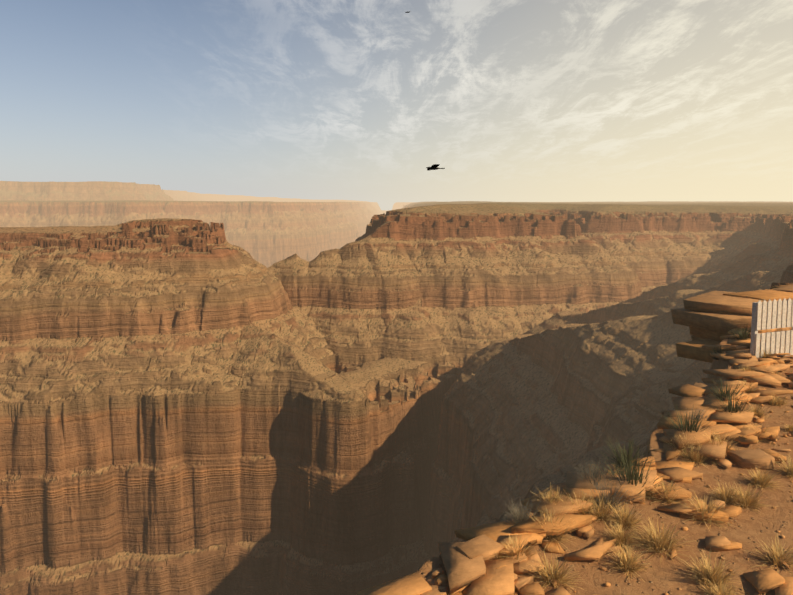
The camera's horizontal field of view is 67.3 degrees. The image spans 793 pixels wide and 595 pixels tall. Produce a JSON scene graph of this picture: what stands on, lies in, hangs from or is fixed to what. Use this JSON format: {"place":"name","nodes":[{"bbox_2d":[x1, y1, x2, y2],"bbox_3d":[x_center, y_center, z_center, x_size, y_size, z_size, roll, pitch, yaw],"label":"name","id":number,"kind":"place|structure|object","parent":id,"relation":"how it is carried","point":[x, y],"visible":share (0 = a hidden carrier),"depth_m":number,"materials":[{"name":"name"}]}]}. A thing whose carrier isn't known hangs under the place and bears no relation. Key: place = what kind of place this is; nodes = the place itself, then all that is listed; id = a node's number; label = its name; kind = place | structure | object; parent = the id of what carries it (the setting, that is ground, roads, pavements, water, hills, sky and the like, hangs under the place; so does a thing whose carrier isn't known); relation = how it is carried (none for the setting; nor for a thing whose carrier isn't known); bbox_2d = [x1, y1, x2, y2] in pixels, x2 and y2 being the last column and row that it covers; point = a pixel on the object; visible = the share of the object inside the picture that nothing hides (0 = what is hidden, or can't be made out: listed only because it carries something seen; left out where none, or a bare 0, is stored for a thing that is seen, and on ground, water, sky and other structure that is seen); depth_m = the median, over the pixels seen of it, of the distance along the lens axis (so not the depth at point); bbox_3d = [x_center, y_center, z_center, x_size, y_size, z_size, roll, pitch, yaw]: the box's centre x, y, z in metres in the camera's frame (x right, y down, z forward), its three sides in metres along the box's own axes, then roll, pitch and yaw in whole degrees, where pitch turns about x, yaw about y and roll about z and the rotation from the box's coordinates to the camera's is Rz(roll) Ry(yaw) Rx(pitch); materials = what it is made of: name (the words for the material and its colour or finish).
{"place":"outdoors","nodes":[
{"label":"outdoors","id":0,"kind":"place"},
{"bbox_2d":[0,181,792,594],"bbox_3d":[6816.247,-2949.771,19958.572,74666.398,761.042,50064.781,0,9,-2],"label":"ground","id":1,"kind":"structure","parent":0,"point":[230,395],"depth_m":596.97,"materials":[{"name":"brown stone"}]},
{"bbox_2d":[356,284,792,594],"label":"rocks","id":2,"kind":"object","parent":1,"relation":"on","point":[710,319],"depth_m":5.57,"materials":[{"name":"stone"}]},
{"bbox_2d":[494,325,758,533],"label":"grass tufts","id":3,"kind":"object","parent":1,"relation":"on","point":[626,463],"visible":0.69,"depth_m":5.62,"materials":[{"name":"green plant"}]},
{"bbox_2d":[490,348,792,594],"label":"grass tufts","id":4,"kind":"object","parent":1,"relation":"on","point":[712,577],"visible":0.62,"depth_m":4.65,"materials":[{"name":"plant"}]},
{"bbox_2d":[535,357,792,594],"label":"pebbles","id":5,"kind":"object","parent":1,"relation":"on","point":[607,584],"visible":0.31,"depth_m":4.78,"materials":[{"name":"stone"}]},
{"bbox_2d":[750,298,792,357],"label":"picket fence","id":6,"kind":"object","parent":1,"relation":"on","point":[772,341],"visible":0.79,"depth_m":10.06,"materials":[{"name":"white paint"}]},
{"bbox_2d":[0,0,792,210],"label":"sky","id":7,"kind":"structure","parent":0,"point":[516,100],"materials":[{"name":"blue"}]},
{"bbox_2d":[426,164,444,170],"bbox_3d":[2.174,-7.209,33.203,1.131,0.181,1.450,-3,-1,-16],"label":"bird","id":8,"kind":"object","parent":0,"point":[434,167],"visible":1,"depth_m":33.06,"materials":[{"name":"black"}]}
]}

